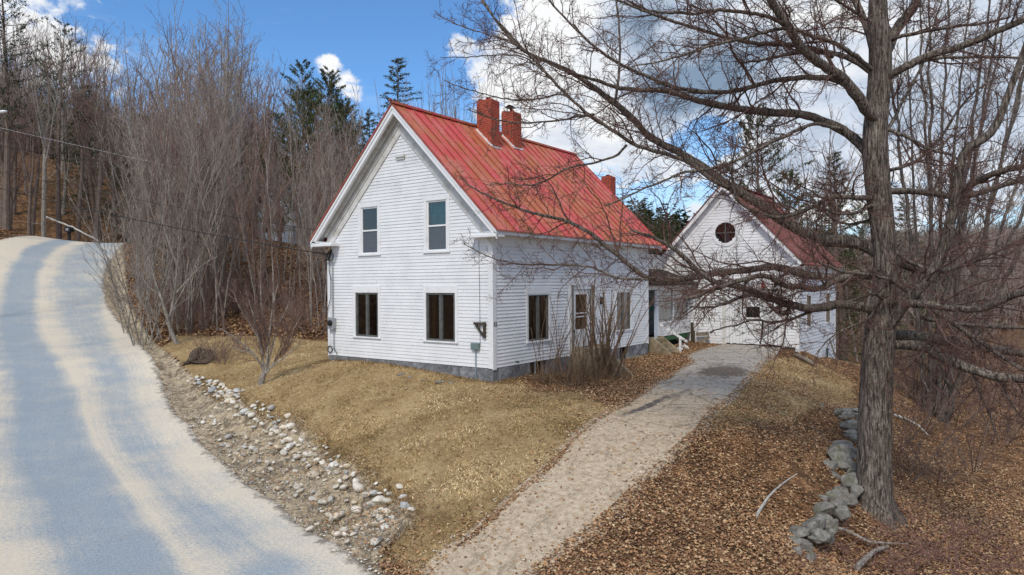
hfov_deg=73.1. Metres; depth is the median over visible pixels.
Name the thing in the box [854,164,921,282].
bare tree
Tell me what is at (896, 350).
field shrub
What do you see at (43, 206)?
hillside tree
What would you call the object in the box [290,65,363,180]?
pine tree
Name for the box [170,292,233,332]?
thicket shrub
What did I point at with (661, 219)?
evergreen tree
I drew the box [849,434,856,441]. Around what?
wall stone
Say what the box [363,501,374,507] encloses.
ditch stone
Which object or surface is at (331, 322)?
electric meter
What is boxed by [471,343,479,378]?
junction box
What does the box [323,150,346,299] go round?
bare sapling
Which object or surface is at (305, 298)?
thicket shrub
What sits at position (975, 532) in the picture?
bramble
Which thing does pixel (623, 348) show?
cellar window
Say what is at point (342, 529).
ditch stone
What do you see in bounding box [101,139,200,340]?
pale multi stem sapling
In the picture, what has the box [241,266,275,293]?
thicket shrub
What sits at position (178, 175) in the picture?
bare sapling
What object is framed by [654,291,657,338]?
porch door
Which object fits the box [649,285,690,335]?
porch window frame
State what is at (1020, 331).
field shrub
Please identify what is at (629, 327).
window
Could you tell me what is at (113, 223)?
hillside tree
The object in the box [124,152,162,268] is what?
bare sapling
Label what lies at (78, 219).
hillside tree
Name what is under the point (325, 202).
bare sapling
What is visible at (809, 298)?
window
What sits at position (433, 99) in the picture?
slender tree
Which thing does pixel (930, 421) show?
brush
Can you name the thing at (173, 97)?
bare sapling
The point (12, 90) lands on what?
hillside tree
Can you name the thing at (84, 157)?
hillside tree
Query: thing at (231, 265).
bare sapling
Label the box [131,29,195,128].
bare tree
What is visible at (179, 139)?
bare sapling
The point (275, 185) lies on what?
bare sapling
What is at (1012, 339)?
field shrub
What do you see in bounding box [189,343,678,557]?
dead grass fringe
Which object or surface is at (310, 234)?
bare sapling
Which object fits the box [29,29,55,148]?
hillside tree
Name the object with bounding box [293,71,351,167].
pine tree
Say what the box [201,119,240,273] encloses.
bare sapling
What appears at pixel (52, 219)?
fallen log
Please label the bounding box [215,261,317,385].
fruit tree
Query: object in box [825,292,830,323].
window
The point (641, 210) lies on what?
evergreen tree
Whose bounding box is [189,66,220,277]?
bare sapling
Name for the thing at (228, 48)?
bare tree
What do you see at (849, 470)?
wall stone
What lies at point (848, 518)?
bramble
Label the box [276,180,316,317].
bare sapling
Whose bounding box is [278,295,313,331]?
thicket shrub
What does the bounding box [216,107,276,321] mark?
bare sapling
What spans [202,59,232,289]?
bare sapling
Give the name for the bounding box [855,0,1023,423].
multi stem tree
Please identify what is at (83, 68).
hillside tree
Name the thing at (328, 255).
service cable
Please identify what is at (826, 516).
wall stone
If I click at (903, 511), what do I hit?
bramble
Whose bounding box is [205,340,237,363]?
weed clump
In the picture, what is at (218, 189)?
bare sapling
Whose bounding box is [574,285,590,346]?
storm door
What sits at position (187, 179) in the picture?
bare sapling
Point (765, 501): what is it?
fallen branch
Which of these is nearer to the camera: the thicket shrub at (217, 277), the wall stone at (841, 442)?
the wall stone at (841, 442)
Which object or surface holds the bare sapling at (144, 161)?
on the ground at (166, 360)
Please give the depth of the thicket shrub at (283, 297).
34.29 m
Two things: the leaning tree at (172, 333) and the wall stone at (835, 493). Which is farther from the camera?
the leaning tree at (172, 333)
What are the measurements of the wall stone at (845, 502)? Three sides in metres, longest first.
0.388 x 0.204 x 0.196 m
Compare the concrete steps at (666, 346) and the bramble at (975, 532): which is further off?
the concrete steps at (666, 346)
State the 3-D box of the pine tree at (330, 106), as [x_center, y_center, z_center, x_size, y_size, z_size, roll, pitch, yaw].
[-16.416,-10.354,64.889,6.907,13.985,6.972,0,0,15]
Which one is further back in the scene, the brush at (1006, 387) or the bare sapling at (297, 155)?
the bare sapling at (297, 155)
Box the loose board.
[696,332,709,342]
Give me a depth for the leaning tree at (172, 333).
30.19 m
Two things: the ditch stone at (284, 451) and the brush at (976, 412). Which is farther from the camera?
the brush at (976, 412)
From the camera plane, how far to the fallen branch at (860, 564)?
11.80 m
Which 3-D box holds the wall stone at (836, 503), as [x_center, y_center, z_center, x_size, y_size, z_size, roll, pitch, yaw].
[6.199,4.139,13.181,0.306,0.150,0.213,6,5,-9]
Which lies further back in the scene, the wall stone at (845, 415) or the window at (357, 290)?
the window at (357, 290)
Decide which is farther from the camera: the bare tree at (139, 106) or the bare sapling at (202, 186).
the bare tree at (139, 106)
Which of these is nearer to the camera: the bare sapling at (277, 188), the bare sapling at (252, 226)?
the bare sapling at (252, 226)
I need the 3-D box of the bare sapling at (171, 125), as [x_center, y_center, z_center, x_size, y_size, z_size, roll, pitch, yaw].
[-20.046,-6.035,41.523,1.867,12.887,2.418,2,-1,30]
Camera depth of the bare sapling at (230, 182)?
44.09 m
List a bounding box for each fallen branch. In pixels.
[755,474,796,517]
[838,527,907,544]
[854,545,888,569]
[893,414,928,435]
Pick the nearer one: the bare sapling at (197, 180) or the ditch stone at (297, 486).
the ditch stone at (297, 486)
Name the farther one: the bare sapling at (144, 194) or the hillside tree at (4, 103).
the hillside tree at (4, 103)
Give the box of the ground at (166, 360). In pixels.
[0,150,1023,574]
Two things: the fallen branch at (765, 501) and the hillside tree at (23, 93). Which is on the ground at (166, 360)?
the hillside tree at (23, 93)
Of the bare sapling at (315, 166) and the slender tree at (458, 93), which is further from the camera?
the slender tree at (458, 93)
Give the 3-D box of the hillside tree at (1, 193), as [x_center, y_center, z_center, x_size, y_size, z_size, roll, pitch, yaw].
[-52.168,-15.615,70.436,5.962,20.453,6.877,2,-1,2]
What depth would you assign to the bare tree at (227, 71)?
45.84 m
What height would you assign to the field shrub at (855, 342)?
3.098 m
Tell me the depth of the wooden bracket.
19.25 m
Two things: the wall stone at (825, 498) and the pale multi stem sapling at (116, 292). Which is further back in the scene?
the pale multi stem sapling at (116, 292)
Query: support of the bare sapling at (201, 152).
on the ground at (166, 360)
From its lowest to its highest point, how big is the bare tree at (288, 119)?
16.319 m
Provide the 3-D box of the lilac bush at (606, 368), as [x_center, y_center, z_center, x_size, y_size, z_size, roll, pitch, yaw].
[1.962,0.808,20.716,4.311,4.241,5.721,0,0,36]
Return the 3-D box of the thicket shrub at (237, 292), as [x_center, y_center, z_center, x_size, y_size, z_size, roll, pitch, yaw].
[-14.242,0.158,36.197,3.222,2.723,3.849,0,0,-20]
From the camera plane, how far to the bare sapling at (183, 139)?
41.27 m
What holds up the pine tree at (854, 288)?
on the ground at (166, 360)
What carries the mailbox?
on the ground at (166, 360)
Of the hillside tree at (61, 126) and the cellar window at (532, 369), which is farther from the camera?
the hillside tree at (61, 126)
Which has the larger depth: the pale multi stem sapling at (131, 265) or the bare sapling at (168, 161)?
the bare sapling at (168, 161)
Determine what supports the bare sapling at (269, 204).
on the ground at (166, 360)
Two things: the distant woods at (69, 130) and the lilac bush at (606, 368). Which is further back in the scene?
the distant woods at (69, 130)
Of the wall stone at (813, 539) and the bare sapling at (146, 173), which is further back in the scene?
the bare sapling at (146, 173)
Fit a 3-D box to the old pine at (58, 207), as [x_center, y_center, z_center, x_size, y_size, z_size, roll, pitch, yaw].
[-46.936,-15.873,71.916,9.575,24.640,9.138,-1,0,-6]
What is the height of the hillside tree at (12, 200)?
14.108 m
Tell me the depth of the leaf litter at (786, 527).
13.26 m
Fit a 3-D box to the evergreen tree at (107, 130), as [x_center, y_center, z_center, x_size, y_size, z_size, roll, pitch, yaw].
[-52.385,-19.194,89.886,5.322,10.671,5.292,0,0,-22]
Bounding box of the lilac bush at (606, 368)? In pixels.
[515,248,666,389]
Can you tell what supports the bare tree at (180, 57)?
on the ground at (166, 360)
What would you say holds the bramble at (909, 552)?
on the ground at (166, 360)
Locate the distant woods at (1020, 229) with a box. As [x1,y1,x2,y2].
[841,221,1023,330]
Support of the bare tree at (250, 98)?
on the ground at (166, 360)
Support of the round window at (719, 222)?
in the barn
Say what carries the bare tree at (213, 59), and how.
on the ground at (166, 360)
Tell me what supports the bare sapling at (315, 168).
on the ground at (166, 360)
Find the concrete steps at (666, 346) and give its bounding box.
[648,336,681,354]
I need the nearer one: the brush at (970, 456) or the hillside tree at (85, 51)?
the brush at (970, 456)
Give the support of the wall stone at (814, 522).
on the ground at (166, 360)
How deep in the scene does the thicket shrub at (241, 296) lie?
36.27 m
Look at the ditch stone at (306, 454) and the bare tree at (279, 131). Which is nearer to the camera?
the ditch stone at (306, 454)
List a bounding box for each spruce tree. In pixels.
[346,110,376,172]
[353,56,422,146]
[803,151,909,362]
[851,197,964,369]
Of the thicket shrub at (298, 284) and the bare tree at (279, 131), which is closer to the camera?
the thicket shrub at (298, 284)
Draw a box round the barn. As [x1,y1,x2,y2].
[660,185,843,358]
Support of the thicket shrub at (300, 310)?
on the ground at (166, 360)
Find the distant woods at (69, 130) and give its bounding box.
[2,76,354,193]
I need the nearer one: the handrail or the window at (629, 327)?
the window at (629, 327)
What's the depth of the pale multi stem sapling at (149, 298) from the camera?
29.62 m
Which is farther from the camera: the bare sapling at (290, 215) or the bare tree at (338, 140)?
the bare tree at (338, 140)
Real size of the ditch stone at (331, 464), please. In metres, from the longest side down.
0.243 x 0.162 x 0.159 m
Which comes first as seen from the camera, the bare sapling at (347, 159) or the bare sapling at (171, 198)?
the bare sapling at (347, 159)
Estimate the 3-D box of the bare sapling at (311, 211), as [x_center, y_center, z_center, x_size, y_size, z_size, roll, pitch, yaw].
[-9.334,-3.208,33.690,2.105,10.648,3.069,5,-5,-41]
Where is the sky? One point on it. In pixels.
(360, 39)
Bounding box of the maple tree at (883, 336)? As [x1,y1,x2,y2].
[425,0,1023,530]
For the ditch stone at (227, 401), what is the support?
on the ground at (166, 360)
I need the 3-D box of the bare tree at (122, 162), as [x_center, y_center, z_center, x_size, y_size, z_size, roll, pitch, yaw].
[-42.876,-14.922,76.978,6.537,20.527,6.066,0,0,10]
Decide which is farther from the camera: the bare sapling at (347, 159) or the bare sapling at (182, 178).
the bare sapling at (182, 178)
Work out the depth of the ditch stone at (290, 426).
17.89 m
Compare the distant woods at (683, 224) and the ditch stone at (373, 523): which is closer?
the ditch stone at (373, 523)
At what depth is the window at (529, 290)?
20.92 m
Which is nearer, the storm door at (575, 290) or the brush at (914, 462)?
the brush at (914, 462)
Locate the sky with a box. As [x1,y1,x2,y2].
[0,0,1023,238]
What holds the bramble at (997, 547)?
on the ground at (166, 360)
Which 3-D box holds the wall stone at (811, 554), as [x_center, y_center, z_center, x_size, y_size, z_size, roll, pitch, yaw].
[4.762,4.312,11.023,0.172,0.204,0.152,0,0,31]
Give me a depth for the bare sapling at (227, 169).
38.77 m
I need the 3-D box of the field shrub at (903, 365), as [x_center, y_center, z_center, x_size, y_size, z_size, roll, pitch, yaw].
[14.919,2.926,25.746,2.484,2.766,3.732,0,0,-8]
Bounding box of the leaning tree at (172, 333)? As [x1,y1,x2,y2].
[122,203,221,343]
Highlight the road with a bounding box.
[0,236,376,574]
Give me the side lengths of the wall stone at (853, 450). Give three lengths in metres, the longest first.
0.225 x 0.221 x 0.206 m
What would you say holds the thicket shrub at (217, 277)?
on the ground at (166, 360)
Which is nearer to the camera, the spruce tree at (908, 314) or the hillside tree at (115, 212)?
the spruce tree at (908, 314)
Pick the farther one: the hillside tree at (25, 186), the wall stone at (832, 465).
the hillside tree at (25, 186)
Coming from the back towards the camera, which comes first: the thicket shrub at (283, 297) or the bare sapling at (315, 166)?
the bare sapling at (315, 166)
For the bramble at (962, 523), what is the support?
on the ground at (166, 360)
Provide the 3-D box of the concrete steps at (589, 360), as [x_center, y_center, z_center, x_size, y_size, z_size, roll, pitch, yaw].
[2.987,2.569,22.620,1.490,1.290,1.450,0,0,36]
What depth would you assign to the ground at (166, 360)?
16.81 m
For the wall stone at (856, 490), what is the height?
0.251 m
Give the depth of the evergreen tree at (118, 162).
87.39 m
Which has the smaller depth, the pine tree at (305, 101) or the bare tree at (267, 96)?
the pine tree at (305, 101)
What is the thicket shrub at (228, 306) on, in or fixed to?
on the ground at (166, 360)
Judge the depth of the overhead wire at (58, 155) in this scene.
45.11 m
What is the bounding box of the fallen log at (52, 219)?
[46,216,99,241]
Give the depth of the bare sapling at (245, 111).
37.10 m
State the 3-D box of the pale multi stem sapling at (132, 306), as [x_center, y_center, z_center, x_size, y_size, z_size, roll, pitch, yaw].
[-16.697,-1.617,31.559,4.871,8.527,3.482,-3,5,6]
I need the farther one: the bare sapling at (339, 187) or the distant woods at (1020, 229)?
the distant woods at (1020, 229)
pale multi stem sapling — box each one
[57,156,169,345]
[67,162,189,339]
[86,191,172,332]
[100,172,182,344]
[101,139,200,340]
[133,187,224,349]
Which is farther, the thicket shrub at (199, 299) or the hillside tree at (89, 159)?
the hillside tree at (89, 159)
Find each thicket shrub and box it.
[129,275,211,334]
[131,277,210,326]
[145,278,197,313]
[151,279,198,314]
[153,274,240,327]
[155,267,223,291]
[158,277,232,317]
[168,276,230,317]
[168,298,197,324]
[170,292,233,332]
[172,278,244,321]
[174,297,223,332]
[183,260,238,299]
[183,273,241,303]
[197,271,252,309]
[203,292,242,315]
[205,295,244,321]
[207,266,271,311]
[208,287,247,317]
[211,275,275,312]
[220,264,248,292]
[226,269,293,319]
[230,257,284,288]
[232,268,297,304]
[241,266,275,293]
[251,269,303,305]
[256,300,289,332]
[261,263,326,304]
[268,281,327,318]
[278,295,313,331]
[279,293,322,327]
[282,284,327,336]
[286,280,326,320]
[288,258,324,281]
[292,266,325,291]
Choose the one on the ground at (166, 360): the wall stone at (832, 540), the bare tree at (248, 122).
the bare tree at (248, 122)
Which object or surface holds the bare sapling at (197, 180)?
on the ground at (166, 360)
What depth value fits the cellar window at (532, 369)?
21.01 m
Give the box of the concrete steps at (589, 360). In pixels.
[572,344,632,376]
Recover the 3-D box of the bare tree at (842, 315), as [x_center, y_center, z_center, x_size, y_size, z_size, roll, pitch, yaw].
[19.381,-3.401,39.633,4.942,16.210,5.112,0,0,27]
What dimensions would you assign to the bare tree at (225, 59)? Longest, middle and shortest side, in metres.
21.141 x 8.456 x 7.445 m
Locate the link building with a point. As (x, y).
(656, 329)
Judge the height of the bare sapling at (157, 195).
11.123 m
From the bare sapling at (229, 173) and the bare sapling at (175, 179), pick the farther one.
the bare sapling at (229, 173)
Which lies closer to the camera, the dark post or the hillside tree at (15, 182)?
the dark post
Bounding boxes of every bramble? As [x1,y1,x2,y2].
[745,538,843,574]
[799,508,898,566]
[819,516,923,574]
[820,517,965,570]
[827,491,864,529]
[844,482,937,545]
[850,525,948,574]
[851,500,975,567]
[873,520,1023,571]
[884,528,1023,574]
[885,514,1005,574]
[893,481,940,528]
[896,494,1013,542]
[920,499,1023,548]
[933,519,1023,565]
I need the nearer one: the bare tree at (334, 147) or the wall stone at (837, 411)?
the wall stone at (837, 411)
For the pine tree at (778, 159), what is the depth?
37.64 m
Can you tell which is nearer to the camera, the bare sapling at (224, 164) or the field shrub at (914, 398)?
the field shrub at (914, 398)
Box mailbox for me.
[64,227,73,240]
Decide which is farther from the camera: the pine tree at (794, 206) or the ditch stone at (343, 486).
the pine tree at (794, 206)
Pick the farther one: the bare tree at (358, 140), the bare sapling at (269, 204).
the bare tree at (358, 140)
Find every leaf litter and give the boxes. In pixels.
[0,213,334,365]
[172,340,1023,574]
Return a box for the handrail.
[660,323,687,351]
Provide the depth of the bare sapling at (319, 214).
34.89 m
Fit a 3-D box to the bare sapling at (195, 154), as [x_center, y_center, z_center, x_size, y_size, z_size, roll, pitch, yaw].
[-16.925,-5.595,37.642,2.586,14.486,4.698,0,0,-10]
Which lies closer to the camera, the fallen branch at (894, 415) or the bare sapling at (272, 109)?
the fallen branch at (894, 415)
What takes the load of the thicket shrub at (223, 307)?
on the ground at (166, 360)
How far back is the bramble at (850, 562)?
11.64 m
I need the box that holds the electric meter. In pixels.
[327,254,335,349]
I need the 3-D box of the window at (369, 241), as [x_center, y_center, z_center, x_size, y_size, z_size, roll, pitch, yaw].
[-4.538,-1.872,22.036,1.050,1.710,0.110,0,0,36]
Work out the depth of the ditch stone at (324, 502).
13.49 m
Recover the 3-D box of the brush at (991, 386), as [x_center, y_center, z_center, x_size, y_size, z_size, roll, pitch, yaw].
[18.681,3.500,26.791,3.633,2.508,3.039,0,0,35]
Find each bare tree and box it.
[52,18,166,240]
[89,56,145,241]
[101,63,168,272]
[106,51,198,262]
[114,68,170,212]
[122,73,187,166]
[124,45,222,280]
[131,21,205,170]
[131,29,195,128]
[134,68,176,213]
[137,7,234,128]
[148,9,224,107]
[151,0,219,270]
[165,3,264,127]
[171,12,260,254]
[177,12,239,242]
[179,0,261,272]
[188,17,269,243]
[189,43,278,261]
[194,0,257,112]
[196,21,278,247]
[225,58,289,246]
[230,59,269,170]
[231,51,293,168]
[238,87,280,194]
[239,66,280,209]
[240,48,298,190]
[266,67,309,168]
[270,100,286,166]
[274,76,317,182]
[289,73,343,146]
[309,99,371,185]
[318,114,347,191]
[321,80,371,175]
[329,123,363,189]
[345,116,365,168]
[742,139,807,219]
[775,125,862,255]
[782,113,845,232]
[803,82,896,361]
[824,130,893,361]
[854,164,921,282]
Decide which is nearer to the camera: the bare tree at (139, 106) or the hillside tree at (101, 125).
the bare tree at (139, 106)
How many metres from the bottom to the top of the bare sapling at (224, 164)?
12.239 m
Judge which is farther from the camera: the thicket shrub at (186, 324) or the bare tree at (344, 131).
the bare tree at (344, 131)
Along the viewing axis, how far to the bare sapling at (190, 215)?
32.79 m
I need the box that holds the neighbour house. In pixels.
[257,180,333,248]
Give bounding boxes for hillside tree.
[0,7,38,149]
[0,20,53,214]
[0,21,60,217]
[0,32,42,228]
[0,32,44,179]
[0,55,18,219]
[0,65,24,178]
[0,103,46,229]
[1,9,44,122]
[1,54,63,234]
[2,5,98,236]
[10,61,35,146]
[10,81,33,193]
[13,8,51,150]
[16,71,62,235]
[24,7,70,158]
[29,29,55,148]
[29,48,65,152]
[38,24,92,108]
[39,26,144,242]
[39,36,120,240]
[40,16,120,215]
[48,74,72,172]
[55,22,90,162]
[56,9,114,149]
[59,17,118,197]
[59,44,101,105]
[64,40,112,225]
[70,30,127,242]
[73,96,96,193]
[77,72,120,172]
[83,42,128,224]
[87,28,127,162]
[89,113,132,239]
[90,56,108,166]
[101,24,165,241]
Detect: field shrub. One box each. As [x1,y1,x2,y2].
[846,326,863,358]
[853,387,947,442]
[855,323,934,368]
[855,326,958,396]
[894,352,976,403]
[968,311,1023,341]
[975,338,1012,368]
[989,329,1023,356]
[1001,314,1023,337]
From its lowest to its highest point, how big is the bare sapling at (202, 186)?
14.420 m
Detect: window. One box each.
[352,286,380,338]
[357,201,380,255]
[422,286,458,343]
[423,193,450,252]
[526,287,551,343]
[530,361,543,373]
[615,285,632,331]
[620,347,625,358]
[712,219,738,245]
[806,293,811,327]
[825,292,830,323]
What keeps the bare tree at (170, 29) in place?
on the ground at (166, 360)
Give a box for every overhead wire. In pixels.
[0,146,124,164]
[0,188,325,254]
[1,171,314,229]
[3,128,314,196]
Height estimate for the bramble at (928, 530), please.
0.996 m
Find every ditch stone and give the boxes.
[208,387,216,392]
[223,398,229,404]
[224,434,232,438]
[239,408,248,414]
[267,405,274,409]
[280,449,287,455]
[283,437,293,441]
[284,443,293,450]
[285,423,295,428]
[293,454,300,459]
[293,483,301,489]
[303,451,313,456]
[305,525,313,530]
[306,471,319,477]
[318,499,327,504]
[328,495,333,502]
[329,462,338,469]
[331,513,339,519]
[339,484,347,489]
[339,527,348,531]
[343,463,350,468]
[351,506,361,512]
[352,481,364,491]
[362,492,369,497]
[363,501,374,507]
[369,521,378,525]
[370,490,376,494]
[371,510,378,516]
[371,538,380,545]
[372,495,384,504]
[381,508,390,513]
[381,525,389,530]
[382,498,391,503]
[396,484,402,488]
[400,502,410,508]
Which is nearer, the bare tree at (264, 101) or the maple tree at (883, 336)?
the maple tree at (883, 336)
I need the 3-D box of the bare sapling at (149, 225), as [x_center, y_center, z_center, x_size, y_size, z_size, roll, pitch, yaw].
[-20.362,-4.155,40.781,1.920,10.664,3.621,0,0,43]
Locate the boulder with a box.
[181,347,213,362]
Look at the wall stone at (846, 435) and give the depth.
17.04 m
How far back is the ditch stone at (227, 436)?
18.69 m
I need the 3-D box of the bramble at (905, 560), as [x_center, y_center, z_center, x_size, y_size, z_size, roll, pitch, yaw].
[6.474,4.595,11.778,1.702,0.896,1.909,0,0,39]
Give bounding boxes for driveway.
[419,344,779,574]
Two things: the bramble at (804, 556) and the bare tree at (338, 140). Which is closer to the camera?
the bramble at (804, 556)
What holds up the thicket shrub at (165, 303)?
on the ground at (166, 360)
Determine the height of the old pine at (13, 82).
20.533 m
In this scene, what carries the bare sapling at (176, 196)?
on the ground at (166, 360)
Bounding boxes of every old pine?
[0,0,54,131]
[0,0,75,230]
[1,16,103,238]
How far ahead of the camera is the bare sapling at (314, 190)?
37.22 m
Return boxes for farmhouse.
[309,97,662,382]
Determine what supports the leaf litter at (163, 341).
on the ground at (166, 360)
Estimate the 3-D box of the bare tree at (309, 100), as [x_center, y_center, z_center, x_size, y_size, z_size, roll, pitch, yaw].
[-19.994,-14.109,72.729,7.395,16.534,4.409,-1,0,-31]
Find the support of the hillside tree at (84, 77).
on the ground at (166, 360)
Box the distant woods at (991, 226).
[866,219,1023,237]
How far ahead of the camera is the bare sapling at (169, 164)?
37.23 m
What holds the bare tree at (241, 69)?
on the ground at (166, 360)
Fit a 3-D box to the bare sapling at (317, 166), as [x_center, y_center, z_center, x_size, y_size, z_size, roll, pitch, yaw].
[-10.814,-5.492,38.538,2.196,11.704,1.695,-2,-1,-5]
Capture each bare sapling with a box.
[90,43,183,287]
[107,58,191,305]
[107,137,144,296]
[112,106,151,297]
[114,155,160,291]
[118,125,167,316]
[122,43,208,204]
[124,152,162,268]
[125,54,220,262]
[127,133,168,284]
[129,102,159,270]
[129,120,167,306]
[130,87,214,303]
[133,74,171,283]
[134,91,209,291]
[136,121,173,292]
[137,57,196,275]
[137,144,185,299]
[139,76,203,326]
[140,79,231,329]
[141,107,193,305]
[143,131,189,286]
[144,93,211,332]
[146,128,172,302]
[148,100,180,278]
[151,88,201,277]
[152,46,229,274]
[154,59,182,179]
[154,83,226,316]
[156,61,188,292]
[157,76,207,296]
[159,54,232,279]
[163,74,226,327]
[163,100,196,212]
[165,81,193,279]
[167,75,199,263]
[167,114,207,304]
[168,82,221,332]
[168,136,198,289]
[170,41,227,291]
[174,55,224,319]
[175,36,229,330]
[175,43,224,321]
[183,125,256,329]
[186,81,262,310]
[187,75,251,332]
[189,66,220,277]
[193,94,234,259]
[199,52,230,263]
[200,81,241,299]
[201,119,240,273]
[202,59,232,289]
[203,73,274,282]
[203,112,242,271]
[204,82,232,283]
[205,87,238,287]
[205,89,242,305]
[206,85,261,330]
[210,89,240,275]
[210,107,244,278]
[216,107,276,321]
[216,125,250,264]
[222,68,264,286]
[227,132,278,326]
[232,109,271,284]
[237,132,275,309]
[240,82,284,271]
[245,68,308,326]
[245,100,310,281]
[258,109,284,281]
[260,144,286,275]
[263,124,283,265]
[275,104,316,311]
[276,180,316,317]
[277,84,320,301]
[285,75,314,254]
[291,113,353,326]
[291,128,327,325]
[293,134,360,313]
[296,92,345,248]
[296,125,336,297]
[296,126,322,213]
[298,85,333,290]
[299,126,336,291]
[305,98,344,319]
[306,136,339,259]
[307,100,347,289]
[308,128,336,299]
[310,136,332,311]
[313,108,360,191]
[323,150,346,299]
[324,86,370,334]
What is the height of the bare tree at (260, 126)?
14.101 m
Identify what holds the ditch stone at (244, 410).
on the ground at (166, 360)
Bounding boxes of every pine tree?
[240,134,275,237]
[248,111,309,244]
[260,88,340,247]
[263,59,337,180]
[270,86,338,184]
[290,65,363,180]
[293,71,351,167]
[301,103,354,190]
[311,102,363,180]
[314,97,367,195]
[708,101,815,230]
[763,170,825,232]
[831,248,867,333]
[838,200,872,345]
[839,250,864,336]
[866,232,911,322]
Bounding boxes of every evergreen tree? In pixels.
[31,61,77,156]
[31,89,69,157]
[36,87,125,219]
[65,84,112,165]
[90,100,123,178]
[105,129,140,186]
[106,114,161,242]
[625,198,660,233]
[641,211,669,252]
[648,223,674,251]
[649,217,668,250]
[652,212,684,251]
[665,214,682,237]
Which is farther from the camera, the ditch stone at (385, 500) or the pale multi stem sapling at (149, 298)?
the pale multi stem sapling at (149, 298)
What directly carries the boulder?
on the ground at (166, 360)
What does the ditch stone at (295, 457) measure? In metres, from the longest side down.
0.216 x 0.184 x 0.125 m
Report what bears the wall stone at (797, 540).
on the ground at (166, 360)
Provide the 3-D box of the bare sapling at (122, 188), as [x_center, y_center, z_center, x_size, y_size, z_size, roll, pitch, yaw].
[-20.991,-6.228,39.504,4.279,14.846,2.935,0,7,-2]
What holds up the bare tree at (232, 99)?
on the ground at (166, 360)
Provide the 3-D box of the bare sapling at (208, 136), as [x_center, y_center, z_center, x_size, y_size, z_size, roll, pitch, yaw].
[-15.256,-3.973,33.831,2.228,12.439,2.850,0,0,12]
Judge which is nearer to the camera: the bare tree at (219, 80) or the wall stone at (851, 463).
the wall stone at (851, 463)
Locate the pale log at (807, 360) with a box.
[794,353,814,364]
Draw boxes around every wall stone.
[787,535,809,544]
[788,525,810,537]
[792,546,801,557]
[800,542,813,551]
[802,516,825,529]
[805,551,816,562]
[807,535,822,543]
[810,528,832,542]
[813,501,834,515]
[814,513,832,519]
[818,494,829,501]
[823,459,837,469]
[824,520,832,530]
[824,530,834,543]
[825,489,841,499]
[826,444,852,461]
[828,519,838,532]
[828,528,835,535]
[829,470,840,478]
[830,500,843,507]
[832,440,852,445]
[832,498,847,505]
[833,486,848,492]
[833,505,850,520]
[834,409,841,414]
[838,462,851,471]
[839,419,857,430]
[840,472,857,491]
[841,411,850,419]
[841,493,857,506]
[842,408,851,411]
[842,429,856,433]
[843,433,856,437]
[846,468,855,472]
[847,458,855,468]
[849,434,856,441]
[850,448,856,454]
[850,485,863,497]
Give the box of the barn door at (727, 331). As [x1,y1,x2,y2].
[722,288,784,345]
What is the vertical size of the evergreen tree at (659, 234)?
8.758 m
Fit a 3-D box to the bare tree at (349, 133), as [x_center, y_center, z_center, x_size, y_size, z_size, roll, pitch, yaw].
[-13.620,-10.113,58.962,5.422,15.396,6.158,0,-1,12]
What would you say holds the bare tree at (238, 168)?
on the ground at (166, 360)
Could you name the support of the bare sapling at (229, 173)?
on the ground at (166, 360)
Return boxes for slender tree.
[369,79,413,129]
[402,65,449,114]
[403,55,496,116]
[413,58,443,114]
[439,44,473,119]
[445,40,500,122]
[445,80,466,118]
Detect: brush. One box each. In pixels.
[848,408,967,481]
[892,368,967,432]
[893,428,990,486]
[917,363,1003,426]
[919,397,1019,472]
[963,346,1023,404]
[968,382,1023,446]
[983,358,1022,406]
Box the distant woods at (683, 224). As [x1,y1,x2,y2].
[620,198,832,251]
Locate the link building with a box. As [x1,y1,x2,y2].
[601,174,698,343]
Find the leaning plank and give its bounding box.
[829,340,836,358]
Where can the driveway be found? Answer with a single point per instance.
(723, 363)
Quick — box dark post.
[690,322,694,342]
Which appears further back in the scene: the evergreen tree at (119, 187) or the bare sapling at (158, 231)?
the evergreen tree at (119, 187)
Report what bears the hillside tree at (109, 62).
on the ground at (166, 360)
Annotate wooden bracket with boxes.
[473,322,485,337]
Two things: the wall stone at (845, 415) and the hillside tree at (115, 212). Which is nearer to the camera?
the wall stone at (845, 415)
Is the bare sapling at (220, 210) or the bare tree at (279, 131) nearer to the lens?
the bare sapling at (220, 210)
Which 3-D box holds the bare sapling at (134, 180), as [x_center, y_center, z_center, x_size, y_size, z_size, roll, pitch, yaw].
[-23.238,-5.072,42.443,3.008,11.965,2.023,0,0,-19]
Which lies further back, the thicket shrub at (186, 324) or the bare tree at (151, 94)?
the bare tree at (151, 94)
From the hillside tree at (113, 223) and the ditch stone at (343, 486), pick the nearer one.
the ditch stone at (343, 486)
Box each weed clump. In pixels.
[187,336,226,352]
[192,335,241,360]
[200,345,235,363]
[202,330,243,359]
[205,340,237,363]
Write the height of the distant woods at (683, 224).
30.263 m
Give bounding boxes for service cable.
[325,249,333,314]
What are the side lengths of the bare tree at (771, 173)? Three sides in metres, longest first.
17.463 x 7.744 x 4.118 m
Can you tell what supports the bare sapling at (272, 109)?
on the ground at (166, 360)
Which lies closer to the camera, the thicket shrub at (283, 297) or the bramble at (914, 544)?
the bramble at (914, 544)
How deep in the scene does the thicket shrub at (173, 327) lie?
32.55 m
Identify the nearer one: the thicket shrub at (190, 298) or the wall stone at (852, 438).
the wall stone at (852, 438)
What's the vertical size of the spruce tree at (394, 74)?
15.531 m
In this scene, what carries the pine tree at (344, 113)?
on the ground at (166, 360)
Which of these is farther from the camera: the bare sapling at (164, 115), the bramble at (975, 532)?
the bare sapling at (164, 115)
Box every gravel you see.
[156,355,415,574]
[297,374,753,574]

